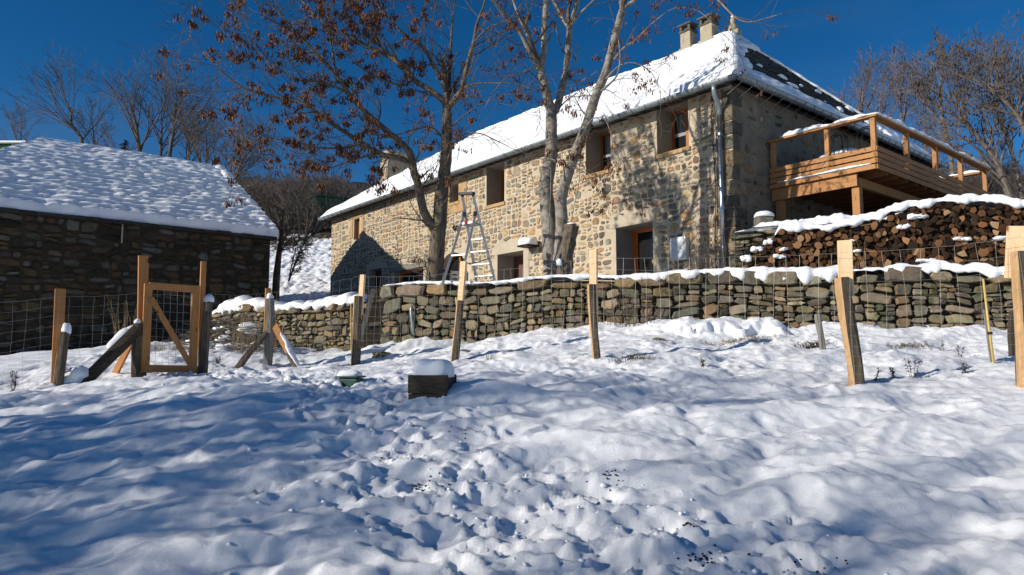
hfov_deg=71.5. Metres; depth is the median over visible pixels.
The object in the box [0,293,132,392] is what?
wire netting
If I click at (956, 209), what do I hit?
firewood log
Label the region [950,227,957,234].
firewood log
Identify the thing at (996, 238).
snow patch
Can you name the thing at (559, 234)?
ash tree
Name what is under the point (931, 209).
firewood log
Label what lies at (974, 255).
firewood log
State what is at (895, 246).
firewood log
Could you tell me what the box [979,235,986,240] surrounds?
firewood log
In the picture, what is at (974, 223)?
firewood log
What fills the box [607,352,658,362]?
grass tuft
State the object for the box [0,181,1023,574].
ground
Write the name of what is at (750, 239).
bank wall
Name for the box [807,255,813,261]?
firewood log
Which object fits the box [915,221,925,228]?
firewood log
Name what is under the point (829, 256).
firewood log
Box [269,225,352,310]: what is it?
snow bank
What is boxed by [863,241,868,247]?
firewood log
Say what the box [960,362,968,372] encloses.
dead weed
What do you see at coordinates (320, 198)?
green shed
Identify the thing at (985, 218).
firewood log
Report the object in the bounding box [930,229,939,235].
firewood log
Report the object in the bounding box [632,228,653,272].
door
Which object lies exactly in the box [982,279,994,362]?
bamboo cane
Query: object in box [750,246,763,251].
snow patch
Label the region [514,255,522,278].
door
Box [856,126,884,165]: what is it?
garden chair
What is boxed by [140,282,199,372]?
garden gate
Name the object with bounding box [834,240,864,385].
fence post
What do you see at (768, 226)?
bank
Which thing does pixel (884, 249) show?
firewood log
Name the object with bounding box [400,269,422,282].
door
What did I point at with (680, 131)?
window
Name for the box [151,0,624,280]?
ash tree
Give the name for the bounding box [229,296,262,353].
stem clump
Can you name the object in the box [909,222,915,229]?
firewood log
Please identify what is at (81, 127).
bare tree
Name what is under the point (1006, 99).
bare tree
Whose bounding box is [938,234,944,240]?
firewood log
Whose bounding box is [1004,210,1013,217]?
firewood log
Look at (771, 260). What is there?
firewood log
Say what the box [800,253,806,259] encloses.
firewood log
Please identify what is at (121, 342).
gate post
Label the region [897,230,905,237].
firewood log
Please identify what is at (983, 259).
firewood log
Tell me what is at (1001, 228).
firewood log
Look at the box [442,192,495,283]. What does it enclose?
stepladder
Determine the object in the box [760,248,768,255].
firewood log
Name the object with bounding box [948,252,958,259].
firewood log
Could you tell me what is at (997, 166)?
bare tree
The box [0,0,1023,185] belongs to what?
sky
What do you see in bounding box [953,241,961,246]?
firewood log
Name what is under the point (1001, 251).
firewood log
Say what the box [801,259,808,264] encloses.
firewood log
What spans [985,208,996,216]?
firewood log
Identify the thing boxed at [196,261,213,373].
gate post
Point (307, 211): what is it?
bank scrub
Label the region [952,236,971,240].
snow patch
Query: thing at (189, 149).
bare tree
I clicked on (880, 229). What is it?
firewood log
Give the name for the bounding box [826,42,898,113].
bare tree
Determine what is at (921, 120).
bare tree
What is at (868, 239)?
firewood log
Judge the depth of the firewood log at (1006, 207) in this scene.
13.71 m
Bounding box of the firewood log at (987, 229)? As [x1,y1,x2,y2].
[983,227,990,236]
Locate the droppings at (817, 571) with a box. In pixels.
[783,557,847,572]
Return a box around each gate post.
[64,255,148,382]
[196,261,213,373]
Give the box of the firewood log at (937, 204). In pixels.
[934,202,941,207]
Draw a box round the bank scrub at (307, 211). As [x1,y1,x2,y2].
[259,173,353,234]
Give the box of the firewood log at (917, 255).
[914,251,925,258]
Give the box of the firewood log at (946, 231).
[940,228,949,234]
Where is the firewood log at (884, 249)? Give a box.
[881,246,887,253]
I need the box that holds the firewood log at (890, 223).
[884,221,895,227]
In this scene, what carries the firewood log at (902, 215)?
on the firewood log at (904, 221)
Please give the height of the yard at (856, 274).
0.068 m
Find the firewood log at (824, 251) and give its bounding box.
[821,248,826,254]
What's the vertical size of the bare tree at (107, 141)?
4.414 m
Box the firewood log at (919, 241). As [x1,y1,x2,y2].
[916,237,922,244]
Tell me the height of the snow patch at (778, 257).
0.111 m
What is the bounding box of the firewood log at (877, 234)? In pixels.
[872,232,880,238]
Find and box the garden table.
[819,148,871,168]
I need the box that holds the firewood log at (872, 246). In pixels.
[869,242,876,249]
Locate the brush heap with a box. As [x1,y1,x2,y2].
[159,315,295,351]
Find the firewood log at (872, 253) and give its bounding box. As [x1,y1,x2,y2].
[868,250,877,258]
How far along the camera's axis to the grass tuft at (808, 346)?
10.81 m
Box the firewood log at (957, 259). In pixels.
[954,256,962,263]
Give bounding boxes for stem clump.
[108,299,136,335]
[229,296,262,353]
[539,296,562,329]
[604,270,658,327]
[658,197,745,276]
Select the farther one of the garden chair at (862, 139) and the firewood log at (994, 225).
the garden chair at (862, 139)
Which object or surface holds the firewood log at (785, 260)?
on the firewood log
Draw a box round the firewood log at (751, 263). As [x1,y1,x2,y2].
[746,260,754,266]
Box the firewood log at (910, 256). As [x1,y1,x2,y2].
[907,253,914,260]
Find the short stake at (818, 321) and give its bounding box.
[814,314,825,349]
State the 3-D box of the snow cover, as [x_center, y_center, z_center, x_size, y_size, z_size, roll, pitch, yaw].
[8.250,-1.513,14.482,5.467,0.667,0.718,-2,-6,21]
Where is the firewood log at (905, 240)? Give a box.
[902,237,910,244]
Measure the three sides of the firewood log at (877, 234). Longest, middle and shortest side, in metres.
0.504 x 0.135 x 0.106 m
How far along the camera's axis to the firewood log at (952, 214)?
14.02 m
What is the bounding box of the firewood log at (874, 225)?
[871,221,878,229]
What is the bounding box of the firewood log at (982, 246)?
[978,243,986,249]
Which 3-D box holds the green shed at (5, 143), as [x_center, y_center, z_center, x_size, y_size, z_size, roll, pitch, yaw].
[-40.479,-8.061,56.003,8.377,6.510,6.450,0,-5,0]
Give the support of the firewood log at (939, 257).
on the firewood log
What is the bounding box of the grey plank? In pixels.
[361,289,375,341]
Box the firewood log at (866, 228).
[864,225,869,232]
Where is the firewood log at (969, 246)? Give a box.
[966,242,975,249]
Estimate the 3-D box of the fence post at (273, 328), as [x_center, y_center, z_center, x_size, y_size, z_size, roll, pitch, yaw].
[-4.487,0.882,13.324,1.248,1.795,0.615,0,-5,0]
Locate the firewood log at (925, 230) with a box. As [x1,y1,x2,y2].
[920,226,934,234]
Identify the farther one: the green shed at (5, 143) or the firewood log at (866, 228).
the green shed at (5, 143)
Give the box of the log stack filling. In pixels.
[741,207,1023,267]
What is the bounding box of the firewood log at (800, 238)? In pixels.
[797,235,803,241]
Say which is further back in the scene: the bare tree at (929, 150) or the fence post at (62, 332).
the bare tree at (929, 150)
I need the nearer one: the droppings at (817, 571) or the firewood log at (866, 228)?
the droppings at (817, 571)
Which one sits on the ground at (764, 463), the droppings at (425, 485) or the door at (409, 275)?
the droppings at (425, 485)
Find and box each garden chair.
[831,133,854,163]
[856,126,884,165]
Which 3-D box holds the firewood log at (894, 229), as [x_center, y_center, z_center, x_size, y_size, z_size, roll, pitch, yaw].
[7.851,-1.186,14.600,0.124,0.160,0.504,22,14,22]
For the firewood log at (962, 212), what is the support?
on the firewood log at (962, 218)
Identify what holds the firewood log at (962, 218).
on the firewood log
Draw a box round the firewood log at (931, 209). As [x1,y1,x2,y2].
[925,205,934,212]
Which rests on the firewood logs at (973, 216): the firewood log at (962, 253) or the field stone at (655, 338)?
the firewood log at (962, 253)
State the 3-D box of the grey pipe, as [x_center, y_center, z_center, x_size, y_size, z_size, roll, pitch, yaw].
[-2.060,0.719,14.787,0.124,0.807,0.246,0,-5,0]
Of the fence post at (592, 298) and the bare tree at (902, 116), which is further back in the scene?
the bare tree at (902, 116)
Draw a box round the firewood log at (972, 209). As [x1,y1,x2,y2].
[969,206,976,212]
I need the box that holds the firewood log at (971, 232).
[967,230,977,235]
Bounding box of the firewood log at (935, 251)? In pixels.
[932,247,939,256]
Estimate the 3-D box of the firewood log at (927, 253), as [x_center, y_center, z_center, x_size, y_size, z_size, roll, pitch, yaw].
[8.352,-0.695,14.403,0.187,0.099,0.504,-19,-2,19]
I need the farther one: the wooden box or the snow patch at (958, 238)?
the snow patch at (958, 238)
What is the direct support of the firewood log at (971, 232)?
on the firewood logs at (973, 216)
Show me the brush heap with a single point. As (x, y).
(227, 345)
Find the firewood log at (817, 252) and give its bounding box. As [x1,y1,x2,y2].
[813,249,820,255]
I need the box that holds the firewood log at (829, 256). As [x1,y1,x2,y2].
[828,252,834,259]
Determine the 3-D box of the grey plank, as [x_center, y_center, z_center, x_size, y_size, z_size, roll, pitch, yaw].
[-3.137,0.608,15.380,0.060,1.201,0.488,-4,-7,37]
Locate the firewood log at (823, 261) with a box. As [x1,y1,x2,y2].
[820,257,826,264]
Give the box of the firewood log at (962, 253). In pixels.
[954,250,966,256]
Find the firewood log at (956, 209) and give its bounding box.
[950,205,959,215]
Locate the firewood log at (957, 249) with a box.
[951,247,960,251]
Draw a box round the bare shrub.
[285,222,322,281]
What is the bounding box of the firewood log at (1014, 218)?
[1009,215,1017,220]
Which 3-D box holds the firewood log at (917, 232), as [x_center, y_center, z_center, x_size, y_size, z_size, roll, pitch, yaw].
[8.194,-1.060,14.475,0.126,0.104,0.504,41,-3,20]
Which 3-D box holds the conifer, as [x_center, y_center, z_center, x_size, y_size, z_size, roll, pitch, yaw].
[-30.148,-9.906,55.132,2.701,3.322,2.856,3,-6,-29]
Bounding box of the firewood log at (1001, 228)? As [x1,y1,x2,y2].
[997,224,1006,232]
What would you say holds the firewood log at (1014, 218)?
on the firewood log
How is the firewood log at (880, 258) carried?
on the firewood logs at (973, 216)
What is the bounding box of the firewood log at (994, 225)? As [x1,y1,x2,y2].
[988,221,998,229]
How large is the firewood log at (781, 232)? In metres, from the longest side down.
0.504 x 0.147 x 0.129 m
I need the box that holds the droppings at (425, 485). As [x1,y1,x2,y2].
[398,472,450,490]
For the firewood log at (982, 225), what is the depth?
13.81 m
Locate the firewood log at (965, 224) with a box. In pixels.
[961,221,971,227]
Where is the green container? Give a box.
[335,370,365,386]
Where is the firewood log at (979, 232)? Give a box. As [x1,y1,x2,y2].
[976,228,983,236]
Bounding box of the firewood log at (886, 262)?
[882,259,891,266]
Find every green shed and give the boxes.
[0,141,24,148]
[304,194,349,224]
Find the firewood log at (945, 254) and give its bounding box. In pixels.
[939,251,948,259]
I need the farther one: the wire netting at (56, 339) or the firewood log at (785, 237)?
the firewood log at (785, 237)
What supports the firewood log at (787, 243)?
on the firewood log
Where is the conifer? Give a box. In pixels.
[118,139,131,150]
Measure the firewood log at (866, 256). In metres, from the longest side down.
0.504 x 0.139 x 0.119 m
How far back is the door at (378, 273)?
31.37 m
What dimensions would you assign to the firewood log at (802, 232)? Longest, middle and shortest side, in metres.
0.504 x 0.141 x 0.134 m
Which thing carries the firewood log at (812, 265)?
on the firewood logs at (973, 216)
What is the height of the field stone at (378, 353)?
0.189 m
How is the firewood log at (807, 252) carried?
on the firewood log at (810, 258)
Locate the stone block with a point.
(763, 216)
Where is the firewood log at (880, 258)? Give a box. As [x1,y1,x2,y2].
[877,255,885,261]
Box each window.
[448,201,458,206]
[485,170,504,209]
[584,131,611,178]
[655,108,690,158]
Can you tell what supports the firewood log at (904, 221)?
on the firewood log at (900, 233)
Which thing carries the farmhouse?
on the ground at (764, 463)
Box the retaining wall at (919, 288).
[380,259,1012,343]
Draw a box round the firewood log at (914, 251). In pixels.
[909,247,919,254]
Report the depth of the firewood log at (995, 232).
13.76 m
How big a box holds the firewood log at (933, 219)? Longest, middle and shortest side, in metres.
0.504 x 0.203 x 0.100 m
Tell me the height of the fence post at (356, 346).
1.931 m
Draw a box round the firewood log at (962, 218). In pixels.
[958,215,964,221]
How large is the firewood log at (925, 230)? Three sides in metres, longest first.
0.504 x 0.172 x 0.156 m
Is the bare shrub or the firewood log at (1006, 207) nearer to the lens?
the firewood log at (1006, 207)
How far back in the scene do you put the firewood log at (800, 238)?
14.97 m
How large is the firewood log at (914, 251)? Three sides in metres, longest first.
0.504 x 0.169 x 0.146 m
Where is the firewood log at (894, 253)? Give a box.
[889,250,897,259]
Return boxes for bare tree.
[0,38,125,143]
[0,101,43,140]
[67,95,114,144]
[72,54,201,151]
[88,116,138,150]
[117,29,227,156]
[117,46,217,156]
[157,71,231,161]
[166,101,230,164]
[201,113,284,179]
[266,179,299,300]
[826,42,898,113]
[830,84,890,114]
[847,50,942,129]
[869,64,995,153]
[871,28,1023,197]
[872,42,920,136]
[891,22,987,174]
[918,123,964,183]
[920,9,1023,136]
[928,38,1023,198]
[957,133,1022,197]
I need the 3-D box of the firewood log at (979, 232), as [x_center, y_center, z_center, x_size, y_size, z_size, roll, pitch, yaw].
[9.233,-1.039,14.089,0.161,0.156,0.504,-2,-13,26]
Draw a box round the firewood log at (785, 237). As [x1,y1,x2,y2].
[782,234,788,241]
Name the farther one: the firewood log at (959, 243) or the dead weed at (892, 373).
the firewood log at (959, 243)
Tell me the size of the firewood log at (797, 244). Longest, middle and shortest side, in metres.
0.504 x 0.192 x 0.182 m
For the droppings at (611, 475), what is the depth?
4.90 m
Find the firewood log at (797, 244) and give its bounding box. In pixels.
[792,240,802,248]
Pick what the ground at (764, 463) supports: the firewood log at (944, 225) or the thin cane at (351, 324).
the thin cane at (351, 324)
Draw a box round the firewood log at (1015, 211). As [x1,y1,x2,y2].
[1010,207,1020,214]
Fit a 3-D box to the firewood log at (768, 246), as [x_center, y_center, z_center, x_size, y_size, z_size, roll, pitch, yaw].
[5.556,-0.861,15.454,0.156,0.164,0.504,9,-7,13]
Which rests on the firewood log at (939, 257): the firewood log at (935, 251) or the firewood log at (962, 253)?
the firewood log at (935, 251)
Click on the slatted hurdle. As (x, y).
(375, 321)
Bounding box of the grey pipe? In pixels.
[410,303,414,336]
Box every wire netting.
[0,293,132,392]
[205,292,266,371]
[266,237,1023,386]
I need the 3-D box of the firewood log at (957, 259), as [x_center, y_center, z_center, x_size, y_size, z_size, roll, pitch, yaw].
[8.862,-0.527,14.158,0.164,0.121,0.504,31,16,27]
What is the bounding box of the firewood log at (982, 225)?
[978,221,987,228]
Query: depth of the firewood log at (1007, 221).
13.68 m
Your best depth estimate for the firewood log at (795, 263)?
14.99 m
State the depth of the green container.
8.61 m
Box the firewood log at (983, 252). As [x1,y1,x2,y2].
[977,248,988,257]
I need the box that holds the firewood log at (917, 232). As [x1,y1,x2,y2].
[915,229,920,236]
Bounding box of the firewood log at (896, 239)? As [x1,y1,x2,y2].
[891,236,900,242]
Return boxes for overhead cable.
[930,124,1023,153]
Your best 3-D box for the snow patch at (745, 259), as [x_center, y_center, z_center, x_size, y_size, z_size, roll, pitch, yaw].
[5.051,-0.626,15.343,0.271,0.168,0.203,-3,-6,29]
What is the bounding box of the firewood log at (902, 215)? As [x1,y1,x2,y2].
[898,212,906,219]
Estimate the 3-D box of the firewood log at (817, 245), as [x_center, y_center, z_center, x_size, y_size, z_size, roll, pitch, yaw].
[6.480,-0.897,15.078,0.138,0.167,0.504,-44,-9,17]
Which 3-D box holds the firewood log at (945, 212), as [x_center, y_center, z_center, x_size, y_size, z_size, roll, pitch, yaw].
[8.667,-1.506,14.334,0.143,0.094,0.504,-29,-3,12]
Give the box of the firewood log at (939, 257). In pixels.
[935,255,944,259]
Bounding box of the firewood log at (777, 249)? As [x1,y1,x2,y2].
[775,246,782,253]
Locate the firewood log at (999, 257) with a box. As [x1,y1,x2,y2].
[993,255,1002,261]
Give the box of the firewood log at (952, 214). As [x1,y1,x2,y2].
[947,211,955,217]
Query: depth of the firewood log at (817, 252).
14.87 m
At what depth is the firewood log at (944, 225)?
14.11 m
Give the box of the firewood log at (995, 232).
[991,229,998,235]
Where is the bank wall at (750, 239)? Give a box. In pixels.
[730,212,900,267]
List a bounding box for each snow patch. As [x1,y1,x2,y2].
[740,255,751,261]
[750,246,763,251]
[763,238,772,244]
[773,254,785,258]
[896,223,910,229]
[907,213,928,219]
[915,258,936,262]
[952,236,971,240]
[992,236,1005,240]
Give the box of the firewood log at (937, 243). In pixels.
[931,239,942,246]
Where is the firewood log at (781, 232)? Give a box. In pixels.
[773,229,784,237]
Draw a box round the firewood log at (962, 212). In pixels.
[960,209,965,215]
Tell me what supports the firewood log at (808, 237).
on the firewood log
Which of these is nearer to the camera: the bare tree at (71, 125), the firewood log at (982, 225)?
the firewood log at (982, 225)
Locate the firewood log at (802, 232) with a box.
[797,230,806,234]
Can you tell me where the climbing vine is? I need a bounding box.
[379,249,446,280]
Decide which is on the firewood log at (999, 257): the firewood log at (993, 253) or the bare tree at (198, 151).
the firewood log at (993, 253)
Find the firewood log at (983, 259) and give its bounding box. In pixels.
[979,257,987,261]
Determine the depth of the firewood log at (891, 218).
14.37 m
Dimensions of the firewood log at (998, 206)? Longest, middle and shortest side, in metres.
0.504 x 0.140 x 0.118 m
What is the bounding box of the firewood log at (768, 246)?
[764,244,772,249]
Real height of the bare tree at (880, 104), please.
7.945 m
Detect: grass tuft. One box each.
[150,340,225,352]
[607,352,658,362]
[695,333,790,346]
[790,339,833,348]
[868,339,955,350]
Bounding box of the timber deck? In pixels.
[767,112,990,220]
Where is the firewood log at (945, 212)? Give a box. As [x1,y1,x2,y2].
[941,210,950,215]
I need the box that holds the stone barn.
[0,136,278,355]
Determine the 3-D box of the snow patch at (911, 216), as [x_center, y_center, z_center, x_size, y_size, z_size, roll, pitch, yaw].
[8.132,-1.425,14.245,0.416,0.123,0.215,0,-5,0]
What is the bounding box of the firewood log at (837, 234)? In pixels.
[834,232,841,237]
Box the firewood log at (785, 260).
[781,258,789,263]
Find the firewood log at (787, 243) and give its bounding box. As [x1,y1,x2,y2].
[783,240,792,246]
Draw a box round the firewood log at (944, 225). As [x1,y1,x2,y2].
[939,222,947,228]
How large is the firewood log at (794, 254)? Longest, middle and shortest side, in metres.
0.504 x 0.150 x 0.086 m
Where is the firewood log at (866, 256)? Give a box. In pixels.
[862,253,869,259]
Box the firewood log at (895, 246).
[891,242,898,250]
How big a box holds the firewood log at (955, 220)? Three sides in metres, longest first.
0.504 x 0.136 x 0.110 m
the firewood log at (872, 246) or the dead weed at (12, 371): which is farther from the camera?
the firewood log at (872, 246)
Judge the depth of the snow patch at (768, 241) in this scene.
15.17 m
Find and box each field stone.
[372,351,389,357]
[652,337,665,340]
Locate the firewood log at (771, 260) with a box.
[768,256,774,263]
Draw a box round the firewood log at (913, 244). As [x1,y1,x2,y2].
[908,241,917,249]
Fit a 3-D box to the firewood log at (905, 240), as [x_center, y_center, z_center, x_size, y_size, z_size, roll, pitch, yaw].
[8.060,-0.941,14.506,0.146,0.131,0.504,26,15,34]
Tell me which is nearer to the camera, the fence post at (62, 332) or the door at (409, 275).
the fence post at (62, 332)
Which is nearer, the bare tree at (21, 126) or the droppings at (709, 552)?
the droppings at (709, 552)
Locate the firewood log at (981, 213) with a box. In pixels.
[977,210,985,217]
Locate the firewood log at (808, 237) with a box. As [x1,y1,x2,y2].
[805,233,810,241]
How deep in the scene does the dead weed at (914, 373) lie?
7.96 m
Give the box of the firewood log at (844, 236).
[840,234,847,239]
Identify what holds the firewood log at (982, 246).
on the firewood logs at (973, 216)
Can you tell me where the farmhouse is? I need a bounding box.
[318,13,947,295]
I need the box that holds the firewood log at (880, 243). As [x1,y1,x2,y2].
[876,239,885,247]
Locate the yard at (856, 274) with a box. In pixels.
[448,272,977,286]
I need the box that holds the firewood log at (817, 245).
[814,242,821,248]
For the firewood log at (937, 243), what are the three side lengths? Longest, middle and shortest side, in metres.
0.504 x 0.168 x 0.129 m
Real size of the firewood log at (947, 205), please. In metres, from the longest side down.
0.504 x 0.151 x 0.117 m
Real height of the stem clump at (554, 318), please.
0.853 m
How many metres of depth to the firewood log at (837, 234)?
14.79 m
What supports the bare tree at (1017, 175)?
on the ground at (764, 463)
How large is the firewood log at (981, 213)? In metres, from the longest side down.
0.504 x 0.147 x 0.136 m
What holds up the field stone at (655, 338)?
on the ground at (764, 463)
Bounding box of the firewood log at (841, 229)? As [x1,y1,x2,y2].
[836,227,844,232]
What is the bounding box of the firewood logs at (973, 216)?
[755,205,1022,269]
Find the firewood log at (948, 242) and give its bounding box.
[942,238,953,246]
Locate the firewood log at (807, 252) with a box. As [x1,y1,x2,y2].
[804,250,812,255]
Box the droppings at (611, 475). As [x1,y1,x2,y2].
[586,469,624,490]
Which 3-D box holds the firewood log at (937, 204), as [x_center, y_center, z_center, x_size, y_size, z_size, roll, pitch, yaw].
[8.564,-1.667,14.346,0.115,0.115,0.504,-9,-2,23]
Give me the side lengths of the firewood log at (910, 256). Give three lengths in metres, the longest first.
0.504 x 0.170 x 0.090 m
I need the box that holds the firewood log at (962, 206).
[954,203,965,209]
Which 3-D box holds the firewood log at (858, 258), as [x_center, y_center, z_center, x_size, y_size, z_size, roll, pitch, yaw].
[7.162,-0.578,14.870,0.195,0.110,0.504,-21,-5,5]
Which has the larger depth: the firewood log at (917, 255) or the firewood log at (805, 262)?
the firewood log at (805, 262)
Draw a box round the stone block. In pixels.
[754,211,773,233]
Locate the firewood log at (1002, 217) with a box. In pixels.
[998,214,1004,220]
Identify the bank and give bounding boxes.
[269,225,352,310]
[742,223,831,228]
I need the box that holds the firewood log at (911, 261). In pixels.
[909,259,916,264]
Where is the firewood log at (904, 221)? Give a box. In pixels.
[899,219,909,225]
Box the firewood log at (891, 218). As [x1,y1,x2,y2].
[887,215,894,221]
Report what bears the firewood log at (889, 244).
on the firewood log at (884, 249)
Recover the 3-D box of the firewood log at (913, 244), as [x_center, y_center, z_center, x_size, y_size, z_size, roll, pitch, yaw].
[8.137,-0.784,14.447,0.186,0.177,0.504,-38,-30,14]
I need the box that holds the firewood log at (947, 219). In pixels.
[944,217,950,222]
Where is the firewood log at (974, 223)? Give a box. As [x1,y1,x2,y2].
[971,220,977,227]
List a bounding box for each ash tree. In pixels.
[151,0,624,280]
[426,0,853,280]
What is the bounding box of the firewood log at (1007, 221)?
[1003,218,1011,225]
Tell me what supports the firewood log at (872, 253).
on the firewood log at (880, 258)
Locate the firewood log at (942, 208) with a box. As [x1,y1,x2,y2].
[939,206,945,211]
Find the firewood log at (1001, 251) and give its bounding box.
[996,248,1004,255]
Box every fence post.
[51,288,70,385]
[234,288,300,367]
[350,275,365,365]
[450,261,466,361]
[587,249,600,358]
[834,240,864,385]
[1004,226,1023,388]
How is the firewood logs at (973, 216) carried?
on the yard at (856, 274)
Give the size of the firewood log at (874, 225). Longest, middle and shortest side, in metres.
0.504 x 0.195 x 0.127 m
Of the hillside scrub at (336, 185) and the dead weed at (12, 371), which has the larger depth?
the hillside scrub at (336, 185)
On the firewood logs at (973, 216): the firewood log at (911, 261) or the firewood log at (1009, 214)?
the firewood log at (911, 261)
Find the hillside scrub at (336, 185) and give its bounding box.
[232,153,1023,218]
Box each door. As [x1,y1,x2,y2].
[375,270,381,288]
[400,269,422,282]
[445,253,463,280]
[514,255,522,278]
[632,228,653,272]
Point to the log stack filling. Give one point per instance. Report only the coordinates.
(861, 228)
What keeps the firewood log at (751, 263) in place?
on the firewood log
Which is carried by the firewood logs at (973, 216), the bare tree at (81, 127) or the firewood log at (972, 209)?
the firewood log at (972, 209)
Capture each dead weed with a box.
[7,370,18,384]
[889,367,896,377]
[902,358,922,377]
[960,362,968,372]
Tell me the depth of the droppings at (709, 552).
3.85 m
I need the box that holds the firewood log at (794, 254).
[790,251,798,257]
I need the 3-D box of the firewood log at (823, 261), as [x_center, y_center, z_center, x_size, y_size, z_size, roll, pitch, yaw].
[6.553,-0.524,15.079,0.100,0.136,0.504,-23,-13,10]
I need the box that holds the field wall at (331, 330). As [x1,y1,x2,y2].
[210,292,367,350]
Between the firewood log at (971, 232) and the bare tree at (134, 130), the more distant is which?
the bare tree at (134, 130)
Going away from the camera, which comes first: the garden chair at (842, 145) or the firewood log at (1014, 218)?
the firewood log at (1014, 218)
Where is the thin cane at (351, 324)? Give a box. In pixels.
[350,304,351,352]
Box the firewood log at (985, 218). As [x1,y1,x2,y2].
[982,215,992,221]
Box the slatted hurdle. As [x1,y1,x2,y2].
[361,287,385,347]
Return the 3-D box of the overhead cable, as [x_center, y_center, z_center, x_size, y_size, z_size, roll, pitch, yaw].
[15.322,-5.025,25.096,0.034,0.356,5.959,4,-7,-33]
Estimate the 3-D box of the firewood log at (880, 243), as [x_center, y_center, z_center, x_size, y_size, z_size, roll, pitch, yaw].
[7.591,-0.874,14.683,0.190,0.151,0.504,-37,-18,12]
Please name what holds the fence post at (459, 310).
on the ground at (764, 463)
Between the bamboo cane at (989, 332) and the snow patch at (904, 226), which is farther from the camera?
the snow patch at (904, 226)
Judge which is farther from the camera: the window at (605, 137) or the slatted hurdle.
the window at (605, 137)
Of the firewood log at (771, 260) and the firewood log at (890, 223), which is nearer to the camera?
the firewood log at (890, 223)
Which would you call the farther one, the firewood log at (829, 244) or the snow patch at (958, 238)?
the firewood log at (829, 244)
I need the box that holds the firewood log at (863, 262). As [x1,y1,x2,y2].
[857,260,865,267]
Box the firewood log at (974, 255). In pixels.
[970,251,979,258]
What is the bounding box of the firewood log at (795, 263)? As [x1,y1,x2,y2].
[791,260,797,266]
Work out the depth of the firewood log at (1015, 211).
13.71 m
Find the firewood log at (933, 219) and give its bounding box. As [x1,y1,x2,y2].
[929,215,937,223]
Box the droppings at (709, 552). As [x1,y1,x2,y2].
[677,544,750,566]
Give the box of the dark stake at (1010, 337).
[1007,310,1014,355]
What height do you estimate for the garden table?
0.750 m
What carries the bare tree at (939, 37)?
on the ground at (764, 463)
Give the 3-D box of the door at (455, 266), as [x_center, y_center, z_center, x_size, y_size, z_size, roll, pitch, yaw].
[-1.949,-0.050,26.584,0.080,2.486,1.848,5,-7,-39]
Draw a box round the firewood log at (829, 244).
[826,241,833,248]
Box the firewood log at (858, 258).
[853,256,863,261]
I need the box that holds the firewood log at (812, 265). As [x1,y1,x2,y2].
[809,263,815,267]
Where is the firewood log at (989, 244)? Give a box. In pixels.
[985,239,992,246]
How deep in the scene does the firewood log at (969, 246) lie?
13.91 m
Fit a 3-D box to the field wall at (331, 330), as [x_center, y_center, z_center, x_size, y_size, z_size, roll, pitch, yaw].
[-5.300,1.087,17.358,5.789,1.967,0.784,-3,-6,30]
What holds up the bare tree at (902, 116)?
on the ground at (764, 463)
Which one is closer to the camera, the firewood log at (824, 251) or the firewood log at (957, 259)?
the firewood log at (957, 259)
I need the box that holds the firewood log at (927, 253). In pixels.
[924,251,931,255]
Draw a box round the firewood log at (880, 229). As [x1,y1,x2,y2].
[875,227,883,232]
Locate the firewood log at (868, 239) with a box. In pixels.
[864,236,872,242]
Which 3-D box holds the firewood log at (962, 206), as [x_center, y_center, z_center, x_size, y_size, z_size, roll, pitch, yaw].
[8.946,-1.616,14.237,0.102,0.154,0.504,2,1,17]
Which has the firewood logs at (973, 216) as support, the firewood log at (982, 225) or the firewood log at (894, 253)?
the firewood log at (894, 253)
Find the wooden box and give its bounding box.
[408,359,456,399]
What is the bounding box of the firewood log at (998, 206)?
[995,203,1002,210]
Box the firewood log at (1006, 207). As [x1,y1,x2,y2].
[1002,204,1009,210]
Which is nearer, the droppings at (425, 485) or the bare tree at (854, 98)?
the droppings at (425, 485)
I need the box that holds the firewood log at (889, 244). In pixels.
[885,241,892,247]
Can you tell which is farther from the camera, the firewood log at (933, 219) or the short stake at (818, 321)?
the firewood log at (933, 219)
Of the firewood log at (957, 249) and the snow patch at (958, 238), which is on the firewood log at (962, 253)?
the firewood log at (957, 249)
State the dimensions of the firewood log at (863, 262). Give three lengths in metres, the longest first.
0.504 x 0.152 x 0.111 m
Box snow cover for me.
[774,193,1023,235]
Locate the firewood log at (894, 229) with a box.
[891,226,897,233]
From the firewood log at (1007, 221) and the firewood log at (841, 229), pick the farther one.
the firewood log at (841, 229)
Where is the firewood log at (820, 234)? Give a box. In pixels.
[816,231,824,237]
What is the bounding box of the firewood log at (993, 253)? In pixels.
[988,251,996,257]
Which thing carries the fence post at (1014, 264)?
on the ground at (764, 463)
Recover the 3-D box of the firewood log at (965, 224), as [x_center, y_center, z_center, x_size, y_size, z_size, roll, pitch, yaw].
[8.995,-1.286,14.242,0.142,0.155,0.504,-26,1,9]
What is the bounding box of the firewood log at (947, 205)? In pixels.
[944,202,953,208]
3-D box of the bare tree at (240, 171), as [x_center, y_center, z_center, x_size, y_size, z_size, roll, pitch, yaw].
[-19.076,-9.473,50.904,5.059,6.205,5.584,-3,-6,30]
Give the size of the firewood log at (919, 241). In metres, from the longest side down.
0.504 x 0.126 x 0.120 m
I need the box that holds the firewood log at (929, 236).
[925,233,932,239]
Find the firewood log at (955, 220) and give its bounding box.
[950,217,958,223]
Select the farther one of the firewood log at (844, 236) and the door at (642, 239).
the door at (642, 239)

